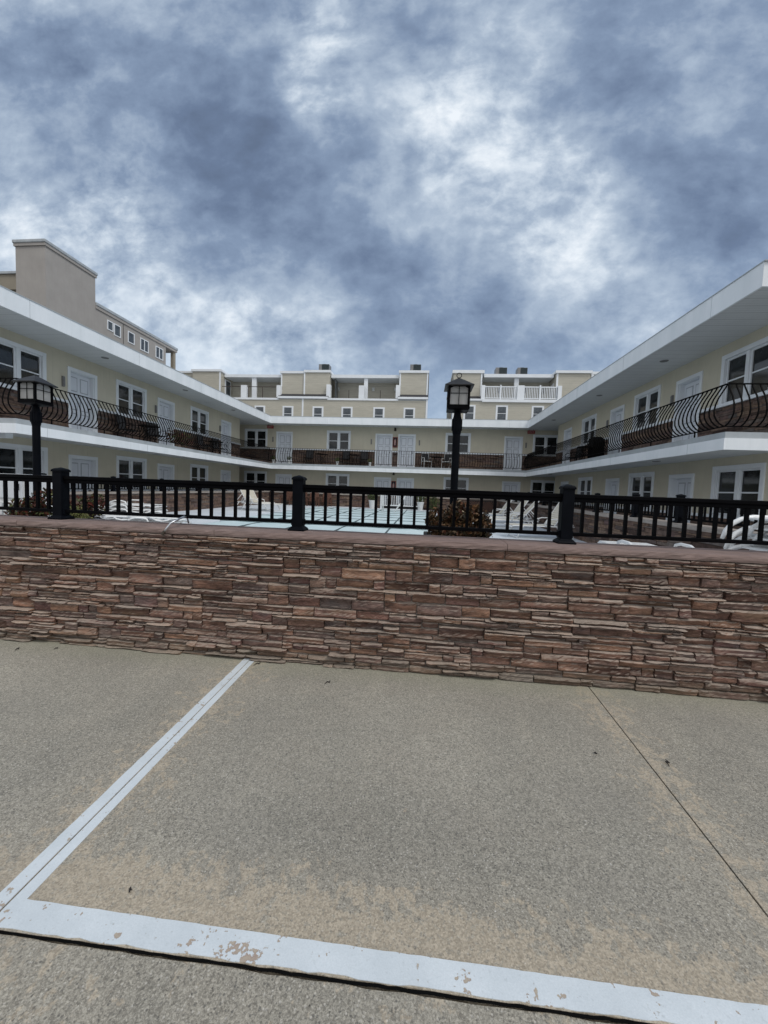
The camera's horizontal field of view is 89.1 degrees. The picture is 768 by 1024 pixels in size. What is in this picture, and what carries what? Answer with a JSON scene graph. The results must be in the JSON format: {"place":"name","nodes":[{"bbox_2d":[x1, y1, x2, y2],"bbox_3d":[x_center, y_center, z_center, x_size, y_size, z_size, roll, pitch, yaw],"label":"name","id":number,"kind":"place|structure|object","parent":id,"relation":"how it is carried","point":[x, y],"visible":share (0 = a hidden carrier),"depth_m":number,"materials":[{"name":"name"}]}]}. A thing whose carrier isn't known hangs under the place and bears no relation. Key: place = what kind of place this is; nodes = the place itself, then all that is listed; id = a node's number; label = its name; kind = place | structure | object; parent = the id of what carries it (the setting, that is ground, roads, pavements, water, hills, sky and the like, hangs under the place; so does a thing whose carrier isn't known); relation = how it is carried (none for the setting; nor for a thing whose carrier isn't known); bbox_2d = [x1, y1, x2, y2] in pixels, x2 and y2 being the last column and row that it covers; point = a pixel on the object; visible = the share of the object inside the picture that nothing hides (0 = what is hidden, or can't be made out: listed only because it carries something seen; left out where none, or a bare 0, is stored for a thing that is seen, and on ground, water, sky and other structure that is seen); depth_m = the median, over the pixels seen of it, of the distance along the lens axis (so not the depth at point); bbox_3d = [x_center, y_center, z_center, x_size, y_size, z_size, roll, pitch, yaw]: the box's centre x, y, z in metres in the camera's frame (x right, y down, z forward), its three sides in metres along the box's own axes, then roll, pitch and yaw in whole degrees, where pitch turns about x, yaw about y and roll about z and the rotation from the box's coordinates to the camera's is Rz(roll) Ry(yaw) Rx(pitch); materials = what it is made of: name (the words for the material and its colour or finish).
{"place":"outdoors","nodes":[
{"label":"outdoors","id":0,"kind":"place"},
{"bbox_2d":[0,473,52,514],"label":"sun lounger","id":1,"kind":"object","parent":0,"point":[21,487],"visible":0.07,"depth_m":4.87,"materials":[{"name":"white plastic"}]},
{"bbox_2d":[0,639,250,911],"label":"parking slab","id":2,"kind":"structure","parent":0,"point":[83,728],"depth_m":2.42,"materials":[{"name":"concrete"}]},
{"bbox_2d":[0,658,249,909],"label":"painted line","id":3,"kind":"object","parent":2,"relation":"on","point":[21,880],"visible":1,"depth_m":1.77,"materials":[{"name":"paint"}]},
{"bbox_2d":[0,515,767,701],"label":"stone wall","id":4,"kind":"structure","parent":2,"relation":"on","point":[676,620],"depth_m":3.19,"materials":[{"name":"stone"}]},
{"bbox_2d":[161,516,189,536],"bbox_3d":[-1.818,0.117,3.483,0.116,0.164,0.408,2,3,6],"label":"drain pipe","id":5,"kind":"object","parent":4,"relation":"attached to","point":[166,528],"visible":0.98,"depth_m":3.32,"materials":[{"name":"metal"}]},
{"bbox_2d":[0,467,767,544],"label":"picket fence","id":6,"kind":"object","parent":4,"relation":"on","point":[60,479],"visible":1,"depth_m":3.37,"materials":[{"name":"black metal"}]},
{"bbox_2d":[0,934,609,1023],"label":"pavement","id":7,"kind":"structure","parent":0,"point":[42,982],"depth_m":1.14,"materials":[{"name":"concrete"}]},
{"bbox_2d":[0,930,651,1023],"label":"joint filler","id":8,"kind":"object","parent":7,"relation":"on","point":[530,1008],"visible":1,"depth_m":1.19,"materials":[{"name":"rubber"}]},
{"bbox_2d":[94,504,586,542],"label":"pool deck","id":9,"kind":"structure","parent":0,"point":[253,509],"depth_m":14.76,"materials":[{"name":"concrete"}]},
{"bbox_2d":[11,374,57,500],"bbox_3d":[-4.032,-0.398,4.534,0.284,2.365,0.284,2,3,6],"label":"lamp post","id":10,"kind":"object","parent":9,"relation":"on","point":[35,391],"visible":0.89,"depth_m":4.46,"materials":[{"name":"black metal"}]},
{"bbox_2d":[95,515,162,519],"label":"flat lounger","id":11,"kind":"object","parent":9,"relation":"on","point":[102,516],"visible":0.08,"depth_m":11.49,"materials":[{"name":"white plastic"}]},
{"bbox_2d":[102,508,167,515],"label":"flat lounger","id":12,"kind":"object","parent":11,"relation":"on","point":[126,510],"visible":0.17,"depth_m":11.51,"materials":[{"name":"white plastic"}]},
{"bbox_2d":[98,504,167,511],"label":"flat lounger","id":13,"kind":"object","parent":12,"relation":"on","point":[126,507],"visible":0.46,"depth_m":11.38,"materials":[{"name":"white plastic"}]},
{"bbox_2d":[98,499,166,508],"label":"flat lounger","id":14,"kind":"object","parent":13,"relation":"on","point":[112,502],"visible":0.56,"depth_m":11.47,"materials":[{"name":"white plastic"}]},
{"bbox_2d":[115,517,191,523],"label":"flat lounger","id":15,"kind":"object","parent":9,"relation":"on","point":[141,518],"visible":0.3,"depth_m":10.42,"materials":[{"name":"white plastic"}]},
{"bbox_2d":[103,511,189,521],"bbox_3d":[-6.307,0.102,10.483,1.999,0.232,0.739,2,3,-1],"label":"flat lounger","id":16,"kind":"object","parent":15,"relation":"on","point":[125,516],"visible":0.53,"depth_m":10.16,"materials":[{"name":"white plastic"}]},
{"bbox_2d":[70,491,269,517],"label":"stone wall","id":17,"kind":"structure","parent":9,"relation":"on","point":[217,499],"depth_m":15.92,"materials":[{"name":"stone"}]},
{"bbox_2d":[41,473,233,491],"bbox_3d":[-8.120,-1.170,17.325,0.144,0.492,14.572,2,3,6],"label":"picket fence","id":18,"kind":"object","parent":17,"relation":"on","point":[112,488],"visible":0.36,"depth_m":13.03,"materials":[{"name":"metal"}]},
{"bbox_2d":[237,490,274,509],"bbox_3d":[-6.144,-0.693,18.639,1.730,1.095,0.694,2,3,6],"label":"sun lounger","id":19,"kind":"object","parent":9,"relation":"on","point":[243,492],"visible":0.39,"depth_m":18.48,"materials":[{"name":"white plastic"}]},
{"bbox_2d":[241,490,282,510],"bbox_3d":[-5.493,-0.612,17.668,1.730,1.095,0.694,2,3,6],"label":"sun lounger","id":20,"kind":"object","parent":9,"relation":"on","point":[254,498],"visible":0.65,"depth_m":17.68,"materials":[{"name":"white plastic"}]},
{"bbox_2d":[280,492,291,504],"bbox_3d":[-5.948,-0.854,23.866,0.680,0.839,0.799,2,3,6],"label":"adirondack chair","id":21,"kind":"object","parent":9,"relation":"on","point":[289,497],"visible":0.53,"depth_m":24.12,"materials":[{"name":"brown wood"}]},
{"bbox_2d":[192,506,430,534],"bbox_3d":[-1.628,0.263,14.287,6.950,0.060,16.600,2,3,6],"label":"pool cover","id":22,"kind":"object","parent":9,"relation":"on","point":[369,515],"visible":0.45,"depth_m":13.86,"materials":[{"name":"fabric"}]},
{"bbox_2d":[307,493,318,505],"bbox_3d":[-4.309,-0.785,23.696,0.680,0.839,0.799,2,3,3],"label":"adirondack chair","id":23,"kind":"object","parent":9,"relation":"on","point":[316,498],"visible":0.59,"depth_m":23.98,"materials":[{"name":"brown wood"}]},
{"bbox_2d":[318,493,332,506],"bbox_3d":[-3.561,-0.753,23.619,0.680,0.839,0.799,3,3,11],"label":"adirondack chair","id":24,"kind":"object","parent":9,"relation":"on","point":[329,498],"visible":0.73,"depth_m":23.86,"materials":[{"name":"brown wood"}]},
{"bbox_2d":[274,491,379,507],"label":"stone wall","id":25,"kind":"structure","parent":9,"relation":"on","point":[356,500],"depth_m":24.18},
{"bbox_2d":[367,495,374,508],"bbox_3d":[-0.696,-0.742,23.086,0.674,1.086,0.637,4,4,33],"label":"potted plant","id":26,"kind":"object","parent":9,"relation":"on","point":[371,503],"visible":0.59,"depth_m":22.98,"materials":[{"name":"green plant"}]},
{"bbox_2d":[382,495,405,511],"bbox_3d":[0.524,-0.521,19.655,1.218,1.140,0.641,2,3,6],"label":"pool handrail","id":27,"kind":"object","parent":9,"relation":"on","point":[383,503],"visible":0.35,"depth_m":19.43,"materials":[{"name":"white metal"}]},
{"bbox_2d":[380,495,418,507],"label":"white gate","id":28,"kind":"structure","parent":9,"relation":"on","point":[396,501],"depth_m":23.78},
{"bbox_2d":[416,496,426,510],"bbox_3d":[2.179,-0.633,23.006,0.716,1.085,0.630,2,3,6],"label":"potted plant","id":29,"kind":"object","parent":9,"relation":"on","point":[421,500],"visible":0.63,"depth_m":22.89,"materials":[{"name":"green plant"}]},
{"bbox_2d":[426,497,439,509],"bbox_3d":[2.942,-0.557,23.229,0.846,0.968,0.570,2,3,6],"label":"green shrub","id":30,"kind":"object","parent":9,"relation":"on","point":[434,503],"visible":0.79,"depth_m":23.17,"materials":[{"name":"green plant"}]},
{"bbox_2d":[444,373,474,508],"bbox_3d":[0.724,-0.218,4.040,0.284,2.406,0.284,2,3,6],"label":"lamp post","id":31,"kind":"object","parent":9,"relation":"on","point":[458,390],"visible":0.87,"depth_m":3.95,"materials":[{"name":"black metal"}]},
{"bbox_2d":[469,499,483,508],"bbox_3d":[5.048,-0.323,21.927,1.105,0.800,0.360,2,3,6],"label":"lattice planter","id":32,"kind":"object","parent":9,"relation":"on","point":[474,501],"visible":0.25,"depth_m":21.75,"materials":[{"name":"brown wood"}]},
{"bbox_2d":[483,500,498,512],"bbox_3d":[5.843,-0.289,21.845,1.105,0.800,0.360,2,3,6],"label":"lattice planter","id":33,"kind":"object","parent":9,"relation":"on","point":[488,505],"visible":0.48,"depth_m":21.70,"materials":[{"name":"brown wood"}]},
{"bbox_2d":[482,500,514,522],"bbox_3d":[4.411,-0.128,15.842,1.730,1.059,0.694,2,3,6],"label":"sun lounger","id":34,"kind":"object","parent":9,"relation":"on","point":[503,509],"visible":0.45,"depth_m":15.60,"materials":[{"name":"white plastic"}]},
{"bbox_2d":[489,500,531,527],"bbox_3d":[4.309,-0.017,13.914,1.730,1.059,0.694,2,3,0],"label":"sun lounger","id":35,"kind":"object","parent":9,"relation":"on","point":[517,509],"visible":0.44,"depth_m":13.78,"materials":[{"name":"white plastic"}]},
{"bbox_2d":[489,501,539,530],"bbox_3d":[4.085,0.078,12.691,1.745,0.999,0.694,3,3,11],"label":"sun lounger","id":36,"kind":"object","parent":9,"relation":"on","point":[528,509],"visible":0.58,"depth_m":12.48,"materials":[{"name":"white plastic"}]},
{"bbox_2d":[504,503,574,539],"bbox_3d":[4.282,0.164,10.794,1.730,1.066,0.694,2,3,-2],"label":"sun lounger","id":37,"kind":"object","parent":9,"relation":"on","point":[554,517],"visible":0.49,"depth_m":10.76,"materials":[{"name":"white plastic"}]},
{"bbox_2d":[496,500,767,549],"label":"stone wall","id":38,"kind":"structure","parent":9,"relation":"on","point":[603,521],"depth_m":8.08,"materials":[{"name":"stone"}]},
{"bbox_2d":[497,492,766,525],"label":"picket fence","id":39,"kind":"object","parent":38,"relation":"on","point":[678,514],"visible":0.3,"depth_m":6.76,"materials":[{"name":"black metal"}]},
{"bbox_2d":[598,540,694,547],"bbox_3d":[3.494,0.502,5.074,0.739,0.232,1.999,3,3,10],"label":"flat lounger","id":40,"kind":"object","parent":9,"relation":"on","point":[636,543],"visible":0.16,"depth_m":5.28,"materials":[{"name":"white plastic"}]},
{"bbox_3d":[-3.744,0.481,4.273,1.310,0.663,0.555,2,3,6],"label":"planter box","id":41,"kind":"object","parent":9,"relation":"on","visible":0},
{"bbox_2d":[2,487,52,516],"bbox_3d":[-3.869,-0.091,4.307,0.621,0.376,0.372,2,3,6],"label":"red bush","id":42,"kind":"object","parent":41,"relation":"in","point":[43,500],"visible":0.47,"depth_m":4.24,"materials":[{"name":"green plant"}]},
{"bbox_2d":[70,506,91,518],"bbox_3d":[-3.219,0.030,4.083,0.429,0.194,0.265,2,3,6],"label":"yellow plant","id":43,"kind":"object","parent":41,"relation":"in","point":[77,515],"visible":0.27,"depth_m":4.02,"materials":[{"name":"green plant"}]},
{"bbox_2d":[70,493,104,518],"bbox_3d":[-3.278,-0.050,4.320,0.386,0.340,0.284,2,3,6],"label":"red bush","id":44,"kind":"object","parent":41,"relation":"in","point":[90,503],"visible":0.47,"depth_m":4.29,"materials":[{"name":"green plant"}]},
{"bbox_2d":[0,661,767,1023],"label":"parking slab","id":45,"kind":"structure","parent":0,"point":[518,825],"depth_m":1.67,"materials":[{"name":"concrete"}]},
{"bbox_2d":[0,661,767,1023],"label":"painted line","id":46,"kind":"object","parent":45,"relation":"on","point":[20,911],"visible":1,"depth_m":1.24,"materials":[{"name":"paint"}]},
{"bbox_2d":[589,688,767,916],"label":"joint filler","id":47,"kind":"object","parent":45,"relation":"on","point":[689,816],"visible":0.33,"depth_m":1.84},
{"bbox_2d":[0,0,767,418],"label":"sky","id":48,"kind":"structure","parent":0,"point":[267,187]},
{"bbox_2d":[384,504,417,509],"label":"gate steps","id":49,"kind":"structure","parent":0,"point":[395,507],"depth_m":23.96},
{"bbox_2d":[423,499,495,537],"bbox_3d":[0.738,0.087,3.845,0.710,0.442,0.409,2,3,6],"label":"dry bush","id":50,"kind":"object","parent":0,"point":[460,515],"visible":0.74,"depth_m":3.76,"materials":[{"name":"brown plant"}]},
{"bbox_2d":[588,686,767,915],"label":"parking slab","id":51,"kind":"structure","parent":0,"point":[713,776],"depth_m":2.26,"materials":[{"name":"concrete"}]},
{"label":"ground","id":52,"kind":"structure","parent":0,"visible":0},
{"bbox_2d":[0,238,177,369],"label":"stucco building","id":53,"kind":"structure","parent":52,"relation":"on","point":[50,275],"depth_m":26.12,"materials":[{"name":"grey"}]},
{"bbox_2d":[107,320,113,331],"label":"window","id":54,"kind":"structure","parent":53,"relation":"in","point":[110,326],"depth_m":29.28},
{"bbox_2d":[114,323,120,337],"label":"window","id":55,"kind":"structure","parent":53,"relation":"in","point":[117,329],"depth_m":29.95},
{"bbox_2d":[128,331,134,344],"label":"window","id":56,"kind":"structure","parent":53,"relation":"in","point":[131,336],"depth_m":31.38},
{"bbox_2d":[140,337,148,353],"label":"window","id":57,"kind":"structure","parent":53,"relation":"in","point":[144,344],"depth_m":32.81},
{"bbox_2d":[155,345,162,360],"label":"window","id":58,"kind":"structure","parent":53,"relation":"in","point":[158,351],"depth_m":34.59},
{"bbox_2d":[179,369,428,417],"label":"condo block","id":59,"kind":"structure","parent":52,"relation":"on","point":[328,393],"depth_m":33.69,"materials":[{"name":"beige"}]},
{"bbox_2d":[254,406,264,412],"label":"window","id":60,"kind":"structure","parent":59,"relation":"in","point":[262,408],"depth_m":33.85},
{"bbox_2d":[282,406,292,415],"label":"window","id":61,"kind":"structure","parent":59,"relation":"in","point":[287,410],"depth_m":33.62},
{"bbox_2d":[312,406,323,416],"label":"window","id":62,"kind":"structure","parent":59,"relation":"in","point":[317,411],"depth_m":33.34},
{"bbox_2d":[319,364,330,369],"bbox_3d":[-5.182,-12.584,34.277,0.920,0.660,0.825,2,3,6],"label":"air conditioner","id":63,"kind":"object","parent":59,"relation":"on","point":[324,366],"visible":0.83,"depth_m":33.88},
{"bbox_2d":[335,379,337,397],"bbox_3d":[-4.197,-10.705,34.542,0.060,1.850,0.900,2,3,6],"label":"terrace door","id":64,"kind":"structure","parent":59,"relation":"in","point":[336,382],"depth_m":34.32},
{"bbox_2d":[341,407,352,416],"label":"window","id":65,"kind":"structure","parent":59,"relation":"in","point":[345,411],"depth_m":33.08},
{"bbox_2d":[373,407,384,417],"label":"window","id":66,"kind":"structure","parent":59,"relation":"in","point":[378,412],"depth_m":32.80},
{"bbox_2d":[403,408,414,417],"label":"window","id":67,"kind":"structure","parent":59,"relation":"in","point":[408,412],"depth_m":32.54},
{"bbox_2d":[410,364,420,369],"bbox_3d":[2.719,-12.251,33.460,0.920,0.660,0.825,2,3,6],"label":"air conditioner","id":68,"kind":"object","parent":59,"relation":"on","point":[415,366],"visible":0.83,"depth_m":33.06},
{"bbox_2d":[446,370,598,419],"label":"condo block","id":69,"kind":"structure","parent":52,"relation":"on","point":[511,396],"depth_m":31.77,"materials":[{"name":"beige"}]},
{"bbox_2d":[463,405,475,418],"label":"window","id":70,"kind":"structure","parent":69,"relation":"in","point":[471,413],"depth_m":32.02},
{"bbox_2d":[494,367,506,373],"bbox_3d":[9.787,-11.723,32.742,0.920,0.660,0.825,2,3,6],"label":"air conditioner","id":71,"kind":"object","parent":69,"relation":"on","point":[500,370],"visible":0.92,"depth_m":32.35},
{"bbox_2d":[495,405,507,419],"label":"window","id":72,"kind":"structure","parent":69,"relation":"in","point":[501,410],"depth_m":31.75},
{"bbox_2d":[515,367,527,373],"bbox_3d":[11.476,-11.652,32.567,0.800,0.660,0.825,2,3,6],"label":"air conditioner","id":73,"kind":"object","parent":69,"relation":"on","point":[521,370],"visible":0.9,"depth_m":32.18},
{"bbox_2d":[531,406,543,417],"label":"window","id":74,"kind":"structure","parent":69,"relation":"in","point":[535,409],"depth_m":31.46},
{"label":"walkway","id":75,"kind":"structure","parent":0,"visible":0},
{"bbox_2d":[0,259,767,531],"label":"motel building","id":76,"kind":"structure","parent":75,"relation":"on","point":[676,407],"depth_m":13.49,"materials":[{"name":"paint"}]},
{"bbox_2d":[0,337,46,386],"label":"window","id":77,"kind":"structure","parent":76,"relation":"in","point":[17,360],"depth_m":10.95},
{"bbox_2d":[0,442,47,474],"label":"window","id":78,"kind":"structure","parent":76,"relation":"in","point":[14,458],"depth_m":11.06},
{"bbox_2d":[115,414,139,439],"bbox_3d":[-9.393,-3.057,14.312,0.598,0.965,0.508,2,3,-4],"label":"patio chair","id":79,"kind":"object","parent":76,"relation":"on","point":[123,427],"visible":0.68,"depth_m":14.24,"materials":[{"name":"metal"}]},
{"bbox_2d":[116,379,146,419],"bbox_3d":[-9.839,-4.330,15.171,0.123,1.230,1.580,2,3,6],"label":"window","id":80,"kind":"structure","parent":76,"relation":"in","point":[129,396],"depth_m":15.13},
{"bbox_2d":[116,455,146,488],"bbox_3d":[-9.939,-1.537,15.337,0.123,1.230,1.580,2,3,6],"label":"window","id":81,"kind":"structure","parent":76,"relation":"in","point":[126,467],"depth_m":15.29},
{"bbox_2d":[139,424,159,442],"bbox_3d":[-9.080,-2.968,15.096,0.720,0.719,0.720,2,3,6],"label":"patio table","id":82,"kind":"object","parent":76,"relation":"on","point":[150,429],"visible":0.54,"depth_m":15.04,"materials":[{"name":"metal"}]},
{"bbox_2d":[146,422,166,444],"bbox_3d":[-9.232,-3.141,15.819,0.598,0.965,0.508,4,4,26],"label":"patio chair","id":83,"kind":"object","parent":76,"relation":"on","point":[154,432],"visible":0.59,"depth_m":15.86,"materials":[{"name":"metal"}]},
{"bbox_2d":[166,429,192,447],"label":"flower box plants","id":84,"kind":"object","parent":76,"relation":"on","point":[178,438],"visible":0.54,"depth_m":16.36,"materials":[{"name":"red plant"}]},
{"bbox_2d":[190,464,207,488],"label":"window","id":85,"kind":"structure","parent":76,"relation":"in","point":[197,472],"depth_m":19.86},
{"bbox_2d":[190,406,208,434],"bbox_3d":[-9.356,-4.585,19.738,0.123,1.230,1.580,2,3,6],"label":"window","id":86,"kind":"structure","parent":76,"relation":"in","point":[198,418],"depth_m":19.71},
{"bbox_2d":[196,434,212,452],"bbox_3d":[-8.868,-3.334,19.283,0.598,0.965,0.508,2,3,6],"label":"patio chair","id":87,"kind":"object","parent":76,"relation":"on","point":[203,443],"visible":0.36,"depth_m":19.30,"materials":[{"name":"metal"}]},
{"bbox_2d":[244,471,266,482],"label":"window","id":88,"kind":"structure","parent":76,"relation":"in","point":[249,476],"depth_m":26.25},
{"bbox_2d":[244,429,267,447],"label":"window","id":89,"kind":"structure","parent":76,"relation":"in","point":[258,436],"depth_m":26.09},
{"bbox_2d":[303,450,313,463],"bbox_3d":[-4.884,-3.548,25.280,0.508,0.965,0.598,2,3,5],"label":"patio chair","id":90,"kind":"object","parent":76,"relation":"on","point":[309,452],"visible":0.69,"depth_m":25.49,"materials":[{"name":"metal"}]},
{"bbox_2d":[326,473,349,485],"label":"window","id":91,"kind":"structure","parent":76,"relation":"in","point":[333,479],"depth_m":25.67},
{"bbox_2d":[326,430,350,449],"bbox_3d":[-2.960,-4.699,25.510,1.580,1.230,0.123,2,3,6],"label":"window","id":92,"kind":"structure","parent":76,"relation":"in","point":[336,439],"depth_m":25.52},
{"bbox_2d":[340,451,350,464],"bbox_3d":[-2.494,-3.447,25.033,0.508,0.965,0.598,3,3,13],"label":"patio chair","id":93,"kind":"object","parent":76,"relation":"on","point":[345,453],"visible":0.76,"depth_m":25.24,"materials":[{"name":"metal"}]},
{"bbox_2d":[360,452,367,465],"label":"patio chair","id":94,"kind":"object","parent":76,"relation":"on","point":[363,455],"visible":0.84,"depth_m":25.12,"materials":[{"name":"metal"}]},
{"bbox_2d":[421,453,431,466],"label":"patio chair","id":95,"kind":"object","parent":76,"relation":"on","point":[423,459],"visible":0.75,"depth_m":24.69,"materials":[{"name":"fabric"}]},
{"bbox_2d":[441,454,451,467],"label":"patio chair","id":96,"kind":"object","parent":76,"relation":"on","point":[446,458],"visible":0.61,"depth_m":24.55,"materials":[{"name":"fabric"}]},
{"bbox_2d":[443,477,468,489],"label":"window","id":97,"kind":"structure","parent":76,"relation":"in","point":[463,483],"depth_m":24.87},
{"bbox_2d":[445,433,470,452],"bbox_3d":[4.683,-4.377,24.719,1.580,1.230,0.123,2,3,6],"label":"window","id":98,"kind":"structure","parent":76,"relation":"in","point":[465,438],"depth_m":24.72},
{"bbox_2d":[530,480,554,492],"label":"window","id":99,"kind":"structure","parent":76,"relation":"in","point":[536,486],"depth_m":24.33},
{"bbox_2d":[532,435,557,454],"bbox_3d":[10.030,-4.151,24.166,1.580,1.230,0.123,2,3,6],"label":"window","id":100,"kind":"structure","parent":76,"relation":"in","point":[539,441],"depth_m":24.17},
{"bbox_2d":[577,477,592,503],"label":"window","id":101,"kind":"structure","parent":76,"relation":"in","point":[584,483],"depth_m":18.22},
{"bbox_2d":[581,413,596,443],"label":"window","id":102,"kind":"structure","parent":76,"relation":"in","point":[589,423],"depth_m":18.07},
{"bbox_2d":[587,437,604,458],"bbox_3d":[8.535,-2.527,15.826,0.600,1.010,0.900,2,3,6],"label":"barbecue grill","id":103,"kind":"object","parent":76,"relation":"on","point":[597,455],"visible":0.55,"depth_m":15.41,"materials":[{"name":"metal"}]},
{"bbox_2d":[627,472,654,508],"bbox_3d":[8.938,-0.751,13.556,0.123,1.230,1.580,2,3,6],"label":"window","id":104,"kind":"structure","parent":76,"relation":"in","point":[642,484],"depth_m":13.48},
{"bbox_2d":[632,384,661,428],"bbox_3d":[9.039,-3.545,13.389,0.123,1.230,1.580,2,3,6],"label":"window","id":105,"kind":"structure","parent":76,"relation":"in","point":[651,401],"depth_m":13.34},
{"bbox_2d":[709,462,766,515],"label":"window","id":106,"kind":"structure","parent":76,"relation":"in","point":[741,481],"depth_m":9.32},
{"bbox_2d":[718,336,767,404],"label":"window","id":107,"kind":"structure","parent":76,"relation":"in","point":[751,366],"depth_m":9.25,"materials":[{"name":"plastic"}]},
{"bbox_2d":[424,497,492,509],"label":"stone wall","id":108,"kind":"structure","parent":75,"relation":"on","point":[446,501],"depth_m":23.52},
{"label":"moulded lounger","id":109,"kind":"object","parent":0,"visible":0},
{"bbox_2d":[728,544,767,550],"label":"moulded lounger","id":110,"kind":"object","parent":109,"relation":"on","point":[748,546],"visible":0.41,"depth_m":4.31,"materials":[{"name":"white plastic"}]},
{"bbox_2d":[724,534,767,548],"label":"moulded lounger","id":111,"kind":"object","parent":110,"relation":"on","point":[765,537],"visible":0.41,"depth_m":4.34,"materials":[{"name":"white plastic"}]},
{"bbox_2d":[723,525,767,548],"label":"moulded lounger","id":112,"kind":"object","parent":111,"relation":"on","point":[734,535],"visible":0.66,"depth_m":4.32,"materials":[{"name":"white plastic"}]},
{"bbox_2d":[720,515,767,538],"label":"moulded lounger","id":113,"kind":"object","parent":112,"relation":"on","point":[737,521],"visible":0.63,"depth_m":4.32,"materials":[{"name":"white plastic"}]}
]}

